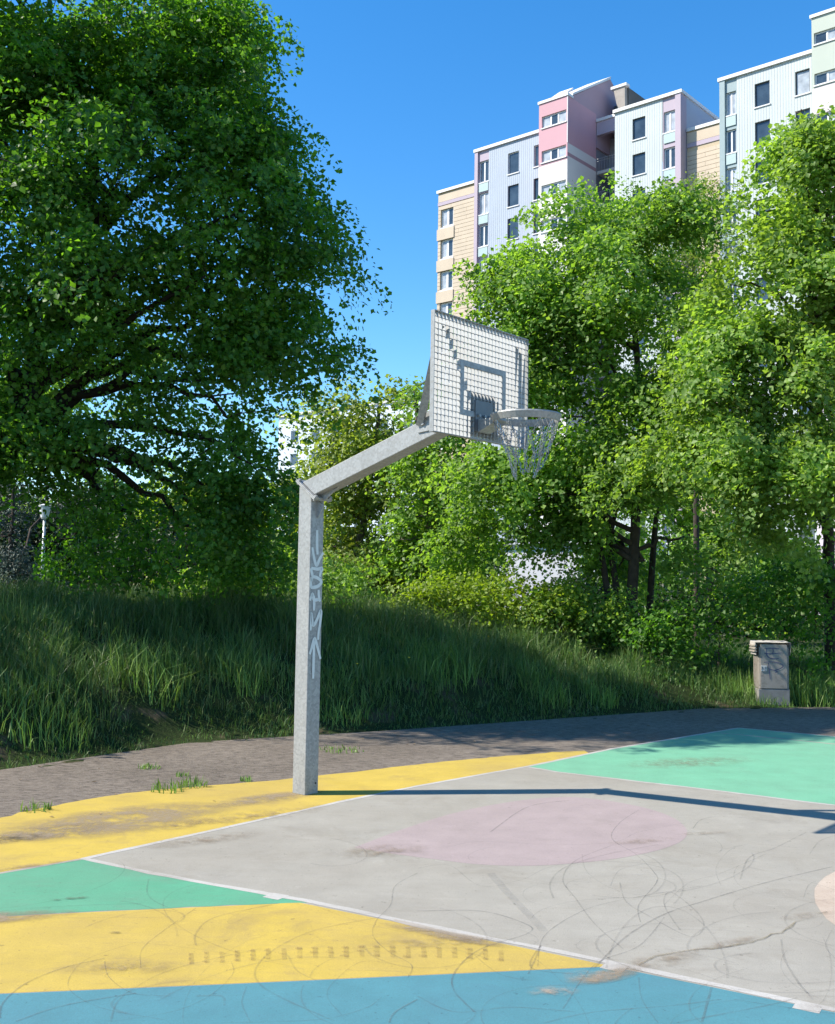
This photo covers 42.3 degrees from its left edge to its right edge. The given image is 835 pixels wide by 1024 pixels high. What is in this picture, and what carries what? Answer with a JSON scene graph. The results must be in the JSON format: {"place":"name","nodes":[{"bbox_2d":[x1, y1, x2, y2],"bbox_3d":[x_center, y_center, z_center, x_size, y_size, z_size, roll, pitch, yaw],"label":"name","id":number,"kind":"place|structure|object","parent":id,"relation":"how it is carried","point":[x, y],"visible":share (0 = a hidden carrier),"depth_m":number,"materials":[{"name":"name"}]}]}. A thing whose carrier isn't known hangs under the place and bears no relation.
{"place":"outdoors","nodes":[
{"label":"outdoors","id":0,"kind":"place"},
{"bbox_2d":[277,398,433,541],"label":"apartment building","id":1,"kind":"structure","parent":0,"point":[290,432],"depth_m":127.99,"materials":[{"name":"white concrete"}]},
{"bbox_2d":[291,454,297,466],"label":"window","id":2,"kind":"structure","parent":1,"relation":"in","point":[293,461],"depth_m":129.13,"materials":[{"name":"blue glass"}]},
{"bbox_2d":[0,565,834,769],"bbox_3d":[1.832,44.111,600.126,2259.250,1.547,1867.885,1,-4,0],"label":"ground","id":3,"kind":"structure","parent":0,"point":[163,723],"depth_m":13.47,"materials":[{"name":"plant"}]},
{"bbox_2d":[39,504,50,578],"bbox_3d":[-7.455,0.862,21.485,0.250,2.068,0.250,1,-4,0],"label":"park lamp","id":4,"kind":"object","parent":3,"relation":"on","point":[43,514],"visible":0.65,"depth_m":21.48,"materials":[{"name":"plastic"}]},
{"bbox_2d":[2,474,91,579],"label":"bush","id":5,"kind":"object","parent":3,"relation":"on","point":[49,489],"visible":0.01,"depth_m":42.44,"materials":[{"name":"green plant"}]},
{"bbox_2d":[0,662,102,752],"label":"grass clump","id":6,"kind":"object","parent":3,"relation":"on","point":[75,714],"visible":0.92,"depth_m":11.42,"materials":[{"name":"plant"}]},
{"bbox_2d":[0,478,105,592],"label":"blue spruce","id":7,"kind":"object","parent":3,"relation":"on","point":[9,566],"visible":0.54,"depth_m":23.01,"materials":[{"name":"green plant"}]},
{"bbox_2d":[0,471,203,595],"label":"evergreen shrub","id":8,"kind":"object","parent":3,"relation":"on","point":[34,542],"visible":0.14,"depth_m":27.10,"materials":[{"name":"green plant"}]},
{"bbox_2d":[0,298,266,563],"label":"broadleaf tree","id":9,"kind":"object","parent":3,"relation":"on","point":[88,409],"visible":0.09,"depth_m":35.73,"materials":[{"name":"green plant"}]},
{"bbox_2d":[91,623,211,710],"bbox_3d":[-3.296,1.840,13.139,1.632,1.082,1.829,1,-4,0],"label":"grass clump","id":10,"kind":"object","parent":3,"relation":"on","point":[155,664],"visible":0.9,"depth_m":12.98,"materials":[{"name":"plant"}]},
{"bbox_2d":[0,0,392,616],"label":"maple tree","id":11,"kind":"object","parent":3,"relation":"on","point":[212,66],"visible":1,"depth_m":14.26,"materials":[{"name":"green plant"}]},
{"bbox_2d":[108,467,349,595],"bbox_3d":[-5.506,0.612,29.779,7.778,3.873,5.402,1,-4,0],"label":"broadleaf tree","id":12,"kind":"object","parent":3,"relation":"on","point":[161,490],"visible":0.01,"depth_m":29.35,"materials":[{"name":"green plant"}]},
{"bbox_2d":[202,636,279,697],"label":"grass clump","id":13,"kind":"object","parent":3,"relation":"on","point":[238,675],"visible":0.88,"depth_m":13.59,"materials":[{"name":"plant"}]},
{"bbox_2d":[166,526,362,615],"bbox_3d":[-2.584,0.955,17.943,3.188,1.569,2.204,2,-4,-16],"label":"shrub","id":14,"kind":"object","parent":3,"relation":"on","point":[291,557],"visible":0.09,"depth_m":17.83,"materials":[{"name":"green plant"}]},
{"bbox_2d":[235,526,367,593],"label":"bush","id":15,"kind":"object","parent":3,"relation":"on","point":[323,546],"visible":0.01,"depth_m":43.84,"materials":[{"name":"green plant"}]},
{"bbox_2d":[271,548,390,605],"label":"shrub","id":16,"kind":"object","parent":3,"relation":"on","point":[351,578],"visible":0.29,"depth_m":20.40,"materials":[{"name":"green plant"}]},
{"bbox_2d":[319,660,376,726],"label":"grass clump","id":17,"kind":"object","parent":3,"relation":"on","point":[339,708],"visible":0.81,"depth_m":13.81,"materials":[{"name":"plant"}]},
{"bbox_2d":[264,374,448,599],"bbox_3d":[-1.050,-0.313,24.972,4.753,5.502,4.229,2,-4,-21],"label":"broadleaf tree","id":18,"kind":"object","parent":3,"relation":"on","point":[357,508],"visible":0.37,"depth_m":24.45,"materials":[{"name":"green plant"}]},
{"bbox_2d":[377,625,483,693],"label":"grass clump","id":19,"kind":"object","parent":3,"relation":"on","point":[454,665],"visible":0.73,"depth_m":15.37,"materials":[{"name":"plant"}]},
{"bbox_2d":[355,376,514,606],"bbox_3d":[0.523,-0.272,23.174,3.733,5.355,4.002,1,-4,0],"label":"broadleaf tree","id":20,"kind":"object","parent":3,"relation":"on","point":[412,535],"visible":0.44,"depth_m":22.70,"materials":[{"name":"green plant"}]},
{"bbox_2d":[380,567,532,633],"bbox_3d":[0.679,1.600,18.944,2.655,1.275,2.164,0,-4,17],"label":"shrub","id":21,"kind":"object","parent":3,"relation":"on","point":[453,594],"visible":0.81,"depth_m":18.66,"materials":[{"name":"green plant"}]},
{"bbox_2d":[475,568,624,648],"bbox_3d":[2.120,1.737,19.292,3.007,1.467,2.324,1,-4,0],"label":"shrub","id":22,"kind":"object","parent":3,"relation":"on","point":[556,590],"visible":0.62,"depth_m":18.93,"materials":[{"name":"green plant"}]},
{"bbox_2d":[499,566,657,661],"bbox_3d":[2.830,1.820,19.178,3.028,1.731,2.400,1,-4,0],"label":"shrub","id":23,"kind":"object","parent":3,"relation":"on","point":[587,622],"visible":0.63,"depth_m":18.80,"materials":[{"name":"green plant"}]},
{"bbox_2d":[396,169,781,652],"bbox_3d":[2.989,-1.871,19.507,6.716,9.195,4.783,1,-4,0],"label":"lime tree","id":24,"kind":"object","parent":3,"relation":"on","point":[554,317],"visible":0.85,"depth_m":19.23,"materials":[{"name":"green plant"}]},
{"bbox_2d":[575,666,623,708],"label":"grass clump","id":25,"kind":"object","parent":3,"relation":"on","point":[610,697],"visible":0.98,"depth_m":16.20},
{"bbox_2d":[545,567,700,628],"bbox_3d":[7.459,3.078,39.941,6.055,3.152,4.909,0,-4,13],"label":"bush","id":26,"kind":"object","parent":3,"relation":"on","point":[678,592],"visible":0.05,"depth_m":38.92,"materials":[{"name":"green plant"}]},
{"bbox_2d":[606,171,749,644],"bbox_3d":[6.601,-2.541,27.209,4.219,12.420,3.420,1,-4,0],"label":"willow tree","id":27,"kind":"object","parent":3,"relation":"on","point":[696,499],"visible":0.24,"depth_m":27.11,"materials":[{"name":"green plant"}]},
{"bbox_2d":[571,411,807,645],"bbox_3d":[8.268,0.362,31.986,8.530,7.382,6.298,1,-4,0],"label":"broadleaf tree","id":28,"kind":"object","parent":3,"relation":"on","point":[714,542],"visible":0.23,"depth_m":31.55,"materials":[{"name":"green plant"}]},
{"bbox_2d":[600,578,804,679],"bbox_3d":[4.943,2.122,18.685,3.588,1.938,2.580,1,-4,0],"label":"shrub","id":29,"kind":"object","parent":3,"relation":"on","point":[659,626],"visible":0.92,"depth_m":18.33,"materials":[{"name":"green plant"}]},
{"bbox_2d":[585,102,834,678],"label":"lime tree","id":30,"kind":"object","parent":3,"relation":"on","point":[762,459],"visible":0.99,"depth_m":16.88,"materials":[{"name":"green plant"}]},
{"bbox_2d":[643,541,784,633],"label":"bush","id":31,"kind":"object","parent":3,"relation":"on","point":[719,623],"visible":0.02,"depth_m":40.87,"materials":[{"name":"green plant"}]},
{"bbox_2d":[702,662,754,697],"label":"grass clump","id":32,"kind":"object","parent":3,"relation":"on","point":[749,680],"visible":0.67,"depth_m":17.62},
{"bbox_2d":[654,535,823,638],"bbox_3d":[12.288,2.706,40.176,7.627,4.040,5.132,0,-4,11],"label":"bush","id":33,"kind":"object","parent":3,"relation":"on","point":[732,623],"visible":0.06,"depth_m":38.97,"materials":[{"name":"green plant"}]},
{"bbox_2d":[686,7,834,614],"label":"apartment building","id":34,"kind":"structure","parent":3,"relation":"on","point":[755,102],"depth_m":76.11,"materials":[{"name":"stone"}]},
{"bbox_2d":[725,91,736,117],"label":"window","id":35,"kind":"structure","parent":34,"relation":"in","point":[731,97],"depth_m":77.67,"materials":[{"name":"white glass"}]},
{"bbox_2d":[725,129,736,154],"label":"window","id":36,"kind":"structure","parent":34,"relation":"in","point":[731,135],"depth_m":77.48,"materials":[{"name":"blue glass"}]},
{"bbox_2d":[727,167,736,192],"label":"window","id":37,"kind":"structure","parent":34,"relation":"in","point":[730,174],"depth_m":77.29,"materials":[{"name":"white glass"}]},
{"bbox_2d":[753,81,770,108],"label":"window","id":38,"kind":"structure","parent":34,"relation":"in","point":[762,90],"depth_m":76.15,"materials":[{"name":"blue glass"}]},
{"bbox_2d":[754,119,769,147],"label":"window","id":39,"kind":"structure","parent":34,"relation":"in","point":[762,128],"depth_m":76.02,"materials":[{"name":"blue glass"}]},
{"bbox_2d":[757,278,767,301],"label":"window","id":40,"kind":"structure","parent":34,"relation":"in","point":[765,297],"depth_m":75.24,"materials":[{"name":"blue glass"}]},
{"bbox_2d":[756,159,770,184],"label":"window","id":41,"kind":"structure","parent":34,"relation":"in","point":[757,164],"depth_m":75.84,"materials":[{"name":"blue glass"}]},
{"bbox_2d":[794,69,810,97],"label":"window","id":42,"kind":"structure","parent":34,"relation":"in","point":[802,77],"depth_m":74.30,"materials":[{"name":"white glass"}]},
{"bbox_2d":[796,108,809,119],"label":"window","id":43,"kind":"structure","parent":34,"relation":"in","point":[806,110],"depth_m":74.06,"materials":[{"name":"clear glass"}]},
{"bbox_2d":[800,520,815,542],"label":"window","id":44,"kind":"structure","parent":34,"relation":"in","point":[813,530],"depth_m":71.94,"materials":[{"name":"grey glass"}]},
{"bbox_2d":[813,28,834,46],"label":"window","id":45,"kind":"structure","parent":34,"relation":"in","point":[826,36],"depth_m":71.94,"materials":[{"name":"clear glass"}]},
{"bbox_2d":[813,69,834,86],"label":"window","id":46,"kind":"structure","parent":34,"relation":"in","point":[826,77],"depth_m":71.77,"materials":[{"name":"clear glass"}]},
{"bbox_2d":[816,112,834,120],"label":"window","id":47,"kind":"structure","parent":34,"relation":"in","point":[827,117],"depth_m":71.56,"materials":[{"name":"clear glass"}]},
{"bbox_2d":[749,640,790,705],"bbox_3d":[5.692,2.593,17.422,0.574,1.020,0.380,1,-4,3],"label":"utility cabinet","id":48,"kind":"object","parent":3,"relation":"on","point":[771,666],"visible":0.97,"depth_m":17.26,"materials":[{"name":"metal"}]},
{"bbox_2d":[749,692,792,707],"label":"grass clump","id":49,"kind":"object","parent":3,"relation":"on","point":[784,706],"visible":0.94,"depth_m":17.00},
{"bbox_2d":[707,543,834,695],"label":"shrub","id":50,"kind":"object","parent":3,"relation":"on","point":[778,576],"visible":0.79,"depth_m":18.69,"materials":[{"name":"green plant"}]},
{"bbox_2d":[714,535,834,638],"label":"bush","id":51,"kind":"object","parent":3,"relation":"on","point":[790,603],"visible":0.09,"depth_m":37.74,"materials":[{"name":"green plant"}]},
{"bbox_2d":[789,664,834,706],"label":"grass clump","id":52,"kind":"object","parent":3,"relation":"on","point":[816,690],"visible":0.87,"depth_m":17.52,"materials":[{"name":"plant"}]},
{"bbox_2d":[0,767,834,1011],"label":"court surface","id":53,"kind":"object","parent":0,"point":[728,874],"visible":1,"depth_m":6.60,"materials":[{"name":"grey paint"}]},
{"bbox_2d":[0,860,305,915],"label":"painted area","id":54,"kind":"object","parent":53,"relation":"on","point":[64,887],"visible":1,"depth_m":6.17,"materials":[{"name":"paint"}]},
{"bbox_2d":[0,859,82,873],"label":"painted line","id":55,"kind":"object","parent":54,"relation":"on","point":[39,866],"visible":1,"depth_m":6.70,"materials":[{"name":"paint"}]},
{"bbox_2d":[263,893,288,899],"bbox_3d":[-0.805,2.183,6.133,0.113,0.001,0.105,-1,-5,30],"label":"lane tick","id":56,"kind":"object","parent":53,"relation":"on","point":[276,896],"visible":1,"depth_m":6.13,"materials":[{"name":"white paint"}]},
{"bbox_2d":[0,751,587,871],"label":"painted area","id":57,"kind":"object","parent":53,"relation":"on","point":[72,843],"visible":0.97,"depth_m":8.57,"materials":[{"name":"yellow paint"}]},
{"bbox_2d":[20,801,51,812],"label":"weed","id":58,"kind":"object","parent":57,"relation":"on","point":[34,805],"visible":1,"depth_m":8.35,"materials":[{"name":"green plant"}]},
{"bbox_2d":[2,827,82,838],"bbox_3d":[-2.662,2.256,7.569,1.200,0.001,0.440,4,-5,-40],"label":"dirt stain","id":59,"kind":"object","parent":57,"relation":"on","point":[29,835],"visible":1,"depth_m":7.52,"materials":[{"name":"soil"}]},
{"bbox_2d":[30,808,196,835],"bbox_3d":[-2.237,2.296,8.033,2.100,0.001,1.000,5,-6,-43],"label":"dirt stain","id":60,"kind":"object","parent":57,"relation":"on","point":[163,816],"visible":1,"depth_m":8.08,"materials":[{"name":"soil"}]},
{"bbox_2d":[144,777,185,793],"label":"weed","id":61,"kind":"object","parent":57,"relation":"on","point":[157,786],"visible":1,"depth_m":9.24,"materials":[{"name":"green plant"}]},
{"bbox_2d":[233,793,298,803],"bbox_3d":[-1.260,2.377,8.959,1.200,0.001,0.400,5,-6,-43],"label":"dirt stain","id":62,"kind":"object","parent":57,"relation":"on","point":[272,796],"visible":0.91,"depth_m":9.04,"materials":[{"name":"soil"}]},
{"bbox_2d":[293,309,561,794],"bbox_3d":[0.006,0.471,8.622,2.594,3.800,1.200,-3,-5,40],"label":"basketball hoop","id":63,"kind":"object","parent":57,"relation":"on","point":[483,407],"visible":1,"depth_m":8.61,"materials":[{"name":"metal"}]},
{"bbox_2d":[0,903,602,992],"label":"painted area","id":64,"kind":"object","parent":53,"relation":"on","point":[180,946],"visible":1,"depth_m":5.22,"materials":[{"name":"yellow paint"}]},
{"bbox_2d":[0,913,33,920],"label":"dirt stain","id":65,"kind":"object","parent":64,"relation":"on","point":[3,916],"visible":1,"depth_m":5.66,"materials":[{"name":"brown paint"}]},
{"bbox_2d":[402,927,481,942],"bbox_3d":[0.129,2.148,5.487,0.800,0.001,0.140,-1,-5,29],"label":"dirt stain","id":66,"kind":"object","parent":64,"relation":"on","point":[454,936],"visible":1,"depth_m":5.47,"materials":[{"name":"brown paint"}]},
{"bbox_2d":[83,728,737,857],"bbox_3d":[0.973,2.532,10.608,0.241,0.001,9.690,-3,-5,41],"label":"painted line","id":67,"kind":"object","parent":53,"relation":"on","point":[152,843],"visible":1,"depth_m":8.93,"materials":[{"name":"white paint"}]},
{"bbox_2d":[0,967,834,1023],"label":"painted area","id":68,"kind":"object","parent":53,"relation":"on","point":[575,996],"visible":1,"depth_m":4.58,"materials":[{"name":"blue paint"}]},
{"bbox_2d":[587,971,622,981],"bbox_3d":[0.852,2.119,4.927,0.440,0.001,0.160,3,-5,-29],"label":"dirt stain","id":69,"kind":"object","parent":68,"relation":"on","point":[598,977],"visible":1,"depth_m":4.92,"materials":[{"name":"brown paint"}]},
{"bbox_2d":[792,1001,822,1012],"bbox_3d":[1.664,2.111,4.600,0.110,0.001,0.094,-2,-5,31],"label":"lane tick","id":70,"kind":"object","parent":68,"relation":"on","point":[808,1007],"visible":1,"depth_m":4.60,"materials":[{"name":"white paint"}]},
{"bbox_2d":[392,919,483,938],"bbox_3d":[0.090,2.156,5.568,0.539,0.001,0.074,-2,-5,32],"label":"painted line","id":71,"kind":"object","parent":53,"relation":"on","point":[418,925],"visible":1,"depth_m":5.60,"materials":[{"name":"paint"}]},
{"bbox_2d":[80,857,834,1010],"bbox_3d":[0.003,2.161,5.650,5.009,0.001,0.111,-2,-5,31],"label":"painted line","id":72,"kind":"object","parent":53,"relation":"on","point":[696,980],"visible":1,"depth_m":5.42,"materials":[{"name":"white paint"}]},
{"bbox_2d":[355,797,686,865],"bbox_3d":[0.992,2.342,7.952,1.803,0.001,2.612,-2,-5,33],"label":"painted area","id":73,"kind":"object","parent":53,"relation":"on","point":[549,831],"visible":1,"depth_m":7.79,"materials":[{"name":"pink paint"}]},
{"bbox_2d":[600,961,628,971],"bbox_3d":[0.925,2.133,5.061,0.110,0.001,0.106,-2,-5,31],"label":"lane tick","id":74,"kind":"object","parent":53,"relation":"on","point":[608,965],"visible":1,"depth_m":5.06,"materials":[{"name":"white paint"}]},
{"bbox_2d":[530,728,834,804],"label":"painted area","id":75,"kind":"object","parent":53,"relation":"on","point":[794,768],"visible":1,"depth_m":11.12,"materials":[{"name":"green paint"}]},
{"bbox_2d":[528,767,834,805],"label":"painted line","id":76,"kind":"object","parent":75,"relation":"on","point":[685,786],"visible":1,"depth_m":9.81,"materials":[{"name":"white paint"}]},
{"bbox_2d":[724,733,832,743],"bbox_3d":[4.671,2.760,13.001,2.105,0.001,0.073,-2,-5,38],"label":"painted line","id":77,"kind":"object","parent":75,"relation":"on","point":[778,738],"visible":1,"depth_m":13.20,"materials":[{"name":"paint"}]},
{"bbox_2d":[815,872,834,924],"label":"painted circle","id":78,"kind":"object","parent":53,"relation":"on","point":[825,894],"visible":1,"depth_m":6.30,"materials":[{"name":"beige paint"}]},
{"bbox_2d":[0,707,834,817],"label":"path","id":79,"kind":"structure","parent":0,"point":[232,761],"depth_m":11.80,"materials":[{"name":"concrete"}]},
{"bbox_2d":[138,762,160,769],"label":"weed","id":80,"kind":"object","parent":79,"relation":"on","point":[144,766],"visible":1,"depth_m":10.36,"materials":[{"name":"green plant"}]},
{"bbox_2d":[179,775,207,788],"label":"weed","id":81,"kind":"object","parent":79,"relation":"on","point":[195,783],"visible":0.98,"depth_m":9.45,"materials":[{"name":"green plant"}]},
{"bbox_2d":[240,774,251,781],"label":"weed","id":82,"kind":"object","parent":79,"relation":"on","point":[249,778],"visible":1,"depth_m":9.76,"materials":[{"name":"green plant"}]},
{"bbox_2d":[320,744,363,753],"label":"weed","id":83,"kind":"object","parent":79,"relation":"on","point":[340,750],"visible":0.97,"depth_m":11.63,"materials":[{"name":"green plant"}]},
{"bbox_2d":[38,707,808,816],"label":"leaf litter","id":84,"kind":"object","parent":79,"relation":"on","point":[291,753],"visible":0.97,"depth_m":11.34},
{"bbox_2d":[0,0,834,517],"label":"sky","id":85,"kind":"structure","parent":0,"point":[403,93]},
{"bbox_2d":[436,77,718,579],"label":"apartment building","id":86,"kind":"structure","parent":0,"point":[596,131],"depth_m":87.70,"materials":[{"name":"white concrete"}]},
{"bbox_2d":[439,270,452,291],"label":"window","id":87,"kind":"structure","parent":86,"relation":"in","point":[446,282],"depth_m":94.08,"materials":[{"name":"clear glass"}]},
{"bbox_2d":[441,301,451,322],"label":"window","id":88,"kind":"structure","parent":86,"relation":"in","point":[444,306],"depth_m":93.91,"materials":[{"name":"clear glass"}]},
{"bbox_2d":[440,207,453,228],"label":"window","id":89,"kind":"structure","parent":86,"relation":"in","point":[447,214],"depth_m":94.49,"materials":[{"name":"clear glass"}]},
{"bbox_2d":[440,238,453,259],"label":"window","id":90,"kind":"structure","parent":86,"relation":"in","point":[447,245],"depth_m":94.26,"materials":[{"name":"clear glass"}]},
{"bbox_2d":[477,224,487,248],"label":"window","id":91,"kind":"structure","parent":86,"relation":"in","point":[483,238],"depth_m":91.70,"materials":[{"name":"clear glass"}]},
{"bbox_2d":[477,257,487,280],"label":"window","id":92,"kind":"structure","parent":86,"relation":"in","point":[480,259],"depth_m":91.69,"materials":[{"name":"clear glass"}]},
{"bbox_2d":[478,160,488,184],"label":"window","id":93,"kind":"structure","parent":86,"relation":"in","point":[484,166],"depth_m":92.10,"materials":[{"name":"clear glass"}]},
{"bbox_2d":[478,192,488,216],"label":"window","id":94,"kind":"structure","parent":86,"relation":"in","point":[483,197],"depth_m":91.92,"materials":[{"name":"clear glass"}]},
{"bbox_2d":[506,218,518,240],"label":"window","id":95,"kind":"structure","parent":86,"relation":"in","point":[511,228],"depth_m":89.73,"materials":[{"name":"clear glass"}]},
{"bbox_2d":[507,151,518,175],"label":"window","id":96,"kind":"structure","parent":86,"relation":"in","point":[513,157],"depth_m":90.08,"materials":[{"name":"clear glass"}]},
{"bbox_2d":[507,184,518,208],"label":"window","id":97,"kind":"structure","parent":86,"relation":"in","point":[513,190],"depth_m":89.86,"materials":[{"name":"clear glass"}]},
{"bbox_2d":[532,178,538,201],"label":"window","id":98,"kind":"structure","parent":86,"relation":"in","point":[536,182],"depth_m":88.42,"materials":[{"name":"clear glass"}]},
{"bbox_2d":[533,145,538,167],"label":"window","id":99,"kind":"structure","parent":86,"relation":"in","point":[536,147],"depth_m":88.60,"materials":[{"name":"clear glass"}]},
{"bbox_2d":[540,215,565,233],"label":"window","id":100,"kind":"structure","parent":86,"relation":"in","point":[544,231],"depth_m":85.35,"materials":[{"name":"clear glass"}]},
{"bbox_2d":[540,145,566,163],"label":"window","id":101,"kind":"structure","parent":86,"relation":"in","point":[557,153],"depth_m":85.64,"materials":[{"name":"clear glass"}]},
{"bbox_2d":[541,180,565,197],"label":"window","id":102,"kind":"structure","parent":86,"relation":"in","point":[545,188],"depth_m":85.43,"materials":[{"name":"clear glass"}]},
{"bbox_2d":[541,110,566,129],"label":"window","id":103,"kind":"structure","parent":86,"relation":"in","point":[560,117],"depth_m":85.83,"materials":[{"name":"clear glass"}]},
{"bbox_2d":[631,117,645,141],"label":"window","id":104,"kind":"structure","parent":86,"relation":"in","point":[638,124],"depth_m":82.50,"materials":[{"name":"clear glass"}]},
{"bbox_2d":[631,152,645,176],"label":"window","id":105,"kind":"structure","parent":86,"relation":"in","point":[639,159],"depth_m":82.29,"materials":[{"name":"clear glass"}]},
{"bbox_2d":[663,110,674,134],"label":"window","id":106,"kind":"structure","parent":86,"relation":"in","point":[669,116],"depth_m":80.83,"materials":[{"name":"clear glass"}]},
{"bbox_2d":[663,147,674,170],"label":"window","id":107,"kind":"structure","parent":86,"relation":"in","point":[670,152],"depth_m":80.63,"materials":[{"name":"clear glass"}]},
{"bbox_2d":[488,541,666,607],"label":"building","id":108,"kind":"structure","parent":0,"point":[540,577],"depth_m":56.59,"materials":[{"name":"white concrete"}]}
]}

